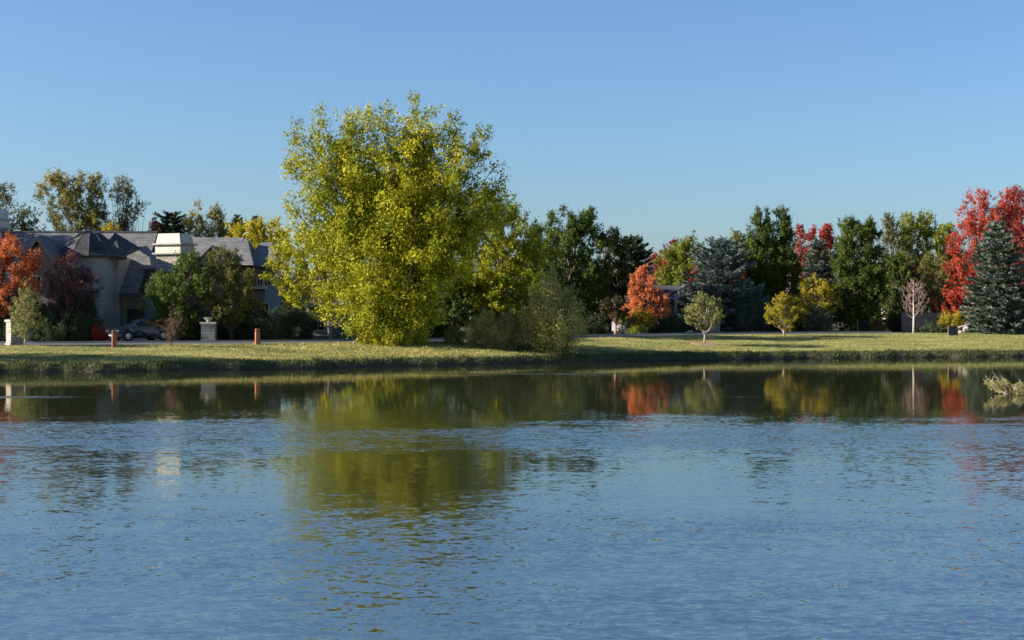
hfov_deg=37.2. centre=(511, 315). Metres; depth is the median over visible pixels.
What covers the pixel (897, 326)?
hedge
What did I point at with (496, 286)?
tree
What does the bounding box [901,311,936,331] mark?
wooden fence
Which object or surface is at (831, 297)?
tree
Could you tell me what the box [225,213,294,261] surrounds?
tree
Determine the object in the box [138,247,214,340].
tree
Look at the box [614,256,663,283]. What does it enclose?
house
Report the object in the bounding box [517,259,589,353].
shrub
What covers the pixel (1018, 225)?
maple tree
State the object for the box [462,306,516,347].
shrub
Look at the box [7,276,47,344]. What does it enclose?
young tree
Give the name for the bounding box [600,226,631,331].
tree
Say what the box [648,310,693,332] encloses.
hedge
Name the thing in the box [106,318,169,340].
parked car
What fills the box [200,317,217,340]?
stone pillar
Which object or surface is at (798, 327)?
hedge
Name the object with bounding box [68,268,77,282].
window
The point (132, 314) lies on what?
garage door
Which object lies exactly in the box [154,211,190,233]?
pine tree
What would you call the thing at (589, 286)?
tree
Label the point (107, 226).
tree
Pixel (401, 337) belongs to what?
shrub
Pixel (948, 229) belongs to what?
tree
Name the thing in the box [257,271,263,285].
window
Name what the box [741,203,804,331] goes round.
hornbeam tree
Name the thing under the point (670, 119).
sky
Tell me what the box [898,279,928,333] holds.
bare tree
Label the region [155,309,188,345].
twiggy sapling
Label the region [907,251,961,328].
tree
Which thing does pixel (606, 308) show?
tree
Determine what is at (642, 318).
shrub
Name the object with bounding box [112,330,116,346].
wooden bollard
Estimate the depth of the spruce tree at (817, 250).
157.53 m
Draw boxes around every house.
[0,210,286,340]
[298,298,380,335]
[612,285,733,330]
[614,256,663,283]
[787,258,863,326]
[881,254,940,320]
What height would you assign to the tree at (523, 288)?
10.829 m
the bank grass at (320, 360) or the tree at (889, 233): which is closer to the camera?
the bank grass at (320, 360)
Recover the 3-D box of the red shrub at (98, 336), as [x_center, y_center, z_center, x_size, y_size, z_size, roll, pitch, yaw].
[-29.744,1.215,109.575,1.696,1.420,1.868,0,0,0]
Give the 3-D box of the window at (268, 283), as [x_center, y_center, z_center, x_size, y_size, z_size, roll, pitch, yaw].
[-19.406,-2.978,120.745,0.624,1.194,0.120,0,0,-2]
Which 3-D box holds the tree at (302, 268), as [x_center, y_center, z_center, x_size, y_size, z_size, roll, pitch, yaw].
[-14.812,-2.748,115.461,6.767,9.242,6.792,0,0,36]
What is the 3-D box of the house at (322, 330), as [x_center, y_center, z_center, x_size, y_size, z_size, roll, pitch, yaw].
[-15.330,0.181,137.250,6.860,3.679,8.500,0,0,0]
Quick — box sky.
[0,0,1023,316]
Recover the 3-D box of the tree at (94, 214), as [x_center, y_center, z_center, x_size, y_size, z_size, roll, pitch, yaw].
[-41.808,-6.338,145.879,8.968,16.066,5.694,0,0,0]
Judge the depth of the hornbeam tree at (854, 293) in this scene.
146.58 m
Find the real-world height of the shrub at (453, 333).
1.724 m
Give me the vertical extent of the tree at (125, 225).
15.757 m
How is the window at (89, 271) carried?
in the house at (125, 265)
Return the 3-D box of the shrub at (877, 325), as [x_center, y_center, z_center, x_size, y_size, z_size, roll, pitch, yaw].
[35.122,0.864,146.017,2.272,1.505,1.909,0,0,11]
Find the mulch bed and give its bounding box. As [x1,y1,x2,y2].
[690,342,719,345]
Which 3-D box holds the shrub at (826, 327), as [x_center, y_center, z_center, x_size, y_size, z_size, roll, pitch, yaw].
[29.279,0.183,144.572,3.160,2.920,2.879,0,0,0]
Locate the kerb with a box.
[0,331,890,342]
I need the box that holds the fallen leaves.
[69,336,638,361]
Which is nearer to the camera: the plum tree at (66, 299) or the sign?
the plum tree at (66, 299)
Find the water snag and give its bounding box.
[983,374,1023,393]
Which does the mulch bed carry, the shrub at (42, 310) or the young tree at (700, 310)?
the young tree at (700, 310)
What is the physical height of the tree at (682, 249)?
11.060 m
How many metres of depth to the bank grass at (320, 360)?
99.52 m
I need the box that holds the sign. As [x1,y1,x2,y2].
[948,326,957,340]
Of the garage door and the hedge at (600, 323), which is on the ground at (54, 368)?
the hedge at (600, 323)
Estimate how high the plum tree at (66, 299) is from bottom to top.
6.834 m
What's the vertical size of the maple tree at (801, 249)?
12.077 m
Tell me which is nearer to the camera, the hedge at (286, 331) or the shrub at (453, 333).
the shrub at (453, 333)
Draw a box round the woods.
[281,250,1023,326]
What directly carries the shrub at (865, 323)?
on the ground at (54, 368)
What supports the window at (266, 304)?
in the house at (125, 265)
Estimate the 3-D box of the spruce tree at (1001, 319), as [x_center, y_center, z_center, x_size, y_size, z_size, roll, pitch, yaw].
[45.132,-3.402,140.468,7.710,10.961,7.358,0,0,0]
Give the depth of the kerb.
111.88 m
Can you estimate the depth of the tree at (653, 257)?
174.88 m
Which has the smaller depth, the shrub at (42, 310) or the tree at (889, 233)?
the shrub at (42, 310)
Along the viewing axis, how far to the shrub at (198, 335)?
115.93 m
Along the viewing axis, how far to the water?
26.08 m
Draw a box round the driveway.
[105,338,168,340]
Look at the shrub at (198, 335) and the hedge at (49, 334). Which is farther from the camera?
the shrub at (198, 335)
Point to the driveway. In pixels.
(137, 339)
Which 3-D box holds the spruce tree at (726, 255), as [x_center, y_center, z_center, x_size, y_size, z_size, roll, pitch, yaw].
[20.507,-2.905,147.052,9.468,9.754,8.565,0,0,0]
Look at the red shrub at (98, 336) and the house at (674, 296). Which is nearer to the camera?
the red shrub at (98, 336)
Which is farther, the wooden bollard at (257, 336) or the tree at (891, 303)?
the tree at (891, 303)
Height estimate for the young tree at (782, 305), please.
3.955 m
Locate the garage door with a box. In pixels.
[127,309,143,337]
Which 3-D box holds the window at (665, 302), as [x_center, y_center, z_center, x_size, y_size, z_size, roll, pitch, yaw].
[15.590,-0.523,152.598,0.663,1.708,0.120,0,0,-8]
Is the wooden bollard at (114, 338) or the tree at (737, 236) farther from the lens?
the tree at (737, 236)
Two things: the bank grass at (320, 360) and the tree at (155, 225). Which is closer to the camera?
the bank grass at (320, 360)
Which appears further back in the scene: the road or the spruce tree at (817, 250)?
the spruce tree at (817, 250)
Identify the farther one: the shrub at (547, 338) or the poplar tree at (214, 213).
the poplar tree at (214, 213)
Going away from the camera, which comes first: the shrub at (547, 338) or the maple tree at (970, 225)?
the shrub at (547, 338)
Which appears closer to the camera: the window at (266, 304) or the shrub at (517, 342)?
the shrub at (517, 342)
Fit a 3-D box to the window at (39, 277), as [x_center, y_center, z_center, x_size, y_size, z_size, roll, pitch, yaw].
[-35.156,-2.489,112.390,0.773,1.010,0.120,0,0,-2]
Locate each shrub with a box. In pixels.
[26,296,62,340]
[62,290,107,340]
[88,323,108,340]
[155,311,204,339]
[356,318,420,345]
[441,323,465,343]
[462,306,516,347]
[502,305,531,349]
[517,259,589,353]
[617,314,634,333]
[619,307,655,329]
[627,321,650,333]
[726,290,773,331]
[802,303,835,331]
[859,315,875,330]
[867,318,888,330]
[919,321,947,332]
[936,310,967,331]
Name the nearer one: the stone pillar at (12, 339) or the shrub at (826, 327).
the stone pillar at (12, 339)
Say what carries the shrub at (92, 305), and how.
on the ground at (54, 368)
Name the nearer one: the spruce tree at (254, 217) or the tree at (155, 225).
the tree at (155, 225)
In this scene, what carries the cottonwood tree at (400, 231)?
on the ground at (54, 368)
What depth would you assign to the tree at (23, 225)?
145.81 m
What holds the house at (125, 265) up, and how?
on the ground at (54, 368)
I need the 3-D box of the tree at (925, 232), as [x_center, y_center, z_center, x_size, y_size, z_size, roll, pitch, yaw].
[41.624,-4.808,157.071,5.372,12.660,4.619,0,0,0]
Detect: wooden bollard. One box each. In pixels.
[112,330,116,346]
[255,329,259,344]
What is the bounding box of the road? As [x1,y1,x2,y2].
[0,332,894,344]
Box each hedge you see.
[0,315,11,341]
[30,308,94,341]
[233,303,316,339]
[559,311,610,333]
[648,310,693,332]
[766,315,810,331]
[854,308,900,331]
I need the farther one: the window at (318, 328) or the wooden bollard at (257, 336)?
the window at (318, 328)
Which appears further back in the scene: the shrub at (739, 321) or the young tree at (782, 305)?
the shrub at (739, 321)
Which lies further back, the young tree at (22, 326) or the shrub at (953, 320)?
the shrub at (953, 320)
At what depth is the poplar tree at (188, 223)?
146.75 m
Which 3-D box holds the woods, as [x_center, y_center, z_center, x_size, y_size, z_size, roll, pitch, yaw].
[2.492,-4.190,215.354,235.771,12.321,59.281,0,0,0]
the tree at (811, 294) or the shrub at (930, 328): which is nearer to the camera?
the shrub at (930, 328)
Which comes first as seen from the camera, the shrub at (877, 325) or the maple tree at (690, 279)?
the shrub at (877, 325)
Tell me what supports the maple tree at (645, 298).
on the ground at (54, 368)
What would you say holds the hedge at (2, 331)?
on the ground at (54, 368)
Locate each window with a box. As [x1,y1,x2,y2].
[32,275,41,288]
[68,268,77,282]
[82,268,90,282]
[254,303,268,330]
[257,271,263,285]
[264,271,271,285]
[311,316,324,330]
[664,302,670,318]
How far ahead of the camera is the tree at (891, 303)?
152.83 m
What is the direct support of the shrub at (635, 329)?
on the ground at (54, 368)
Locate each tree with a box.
[0,180,48,230]
[0,230,43,335]
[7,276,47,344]
[31,166,121,230]
[35,248,105,340]
[101,220,122,230]
[107,172,150,230]
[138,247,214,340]
[147,212,162,233]
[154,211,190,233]
[181,198,214,236]
[193,242,265,339]
[203,202,231,236]
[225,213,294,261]
[226,214,246,236]
[246,215,265,245]
[259,219,364,338]
[273,90,519,343]
[405,272,478,337]
[447,180,564,334]
[501,223,559,332]
[518,203,621,323]
[596,295,629,333]
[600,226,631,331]
[612,234,653,324]
[622,263,673,332]
[650,237,679,284]
[652,230,704,284]
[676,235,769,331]
[682,264,752,314]
[684,290,724,342]
[729,228,755,287]
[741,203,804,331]
[763,291,800,335]
[789,272,842,331]
[792,223,812,296]
[798,238,836,323]
[806,222,838,298]
[826,214,890,330]
[877,212,919,320]
[878,246,925,329]
[894,209,939,312]
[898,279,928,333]
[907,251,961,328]
[929,221,965,325]
[930,186,1018,328]
[959,220,1023,333]
[995,183,1023,315]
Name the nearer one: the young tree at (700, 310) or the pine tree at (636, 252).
the young tree at (700, 310)
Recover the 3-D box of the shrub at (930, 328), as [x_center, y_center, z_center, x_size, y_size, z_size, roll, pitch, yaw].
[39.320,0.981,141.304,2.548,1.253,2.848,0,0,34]
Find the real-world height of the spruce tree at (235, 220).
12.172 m
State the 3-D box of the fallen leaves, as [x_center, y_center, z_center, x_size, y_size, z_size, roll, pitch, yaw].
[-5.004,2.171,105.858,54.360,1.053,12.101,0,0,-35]
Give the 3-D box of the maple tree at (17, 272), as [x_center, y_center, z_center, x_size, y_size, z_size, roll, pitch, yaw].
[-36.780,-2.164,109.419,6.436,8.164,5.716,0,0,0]
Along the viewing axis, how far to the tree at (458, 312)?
122.85 m
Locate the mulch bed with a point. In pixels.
(702, 344)
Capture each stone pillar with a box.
[4,320,23,344]
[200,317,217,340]
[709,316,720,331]
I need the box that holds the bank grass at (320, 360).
[0,348,1023,371]
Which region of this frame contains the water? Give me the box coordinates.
[0,357,1023,639]
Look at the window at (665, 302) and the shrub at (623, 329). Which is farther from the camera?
the window at (665, 302)
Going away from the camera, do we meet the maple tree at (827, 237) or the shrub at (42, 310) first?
the shrub at (42, 310)
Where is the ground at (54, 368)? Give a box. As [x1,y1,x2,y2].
[0,319,1023,372]
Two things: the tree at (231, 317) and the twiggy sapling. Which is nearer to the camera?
the twiggy sapling

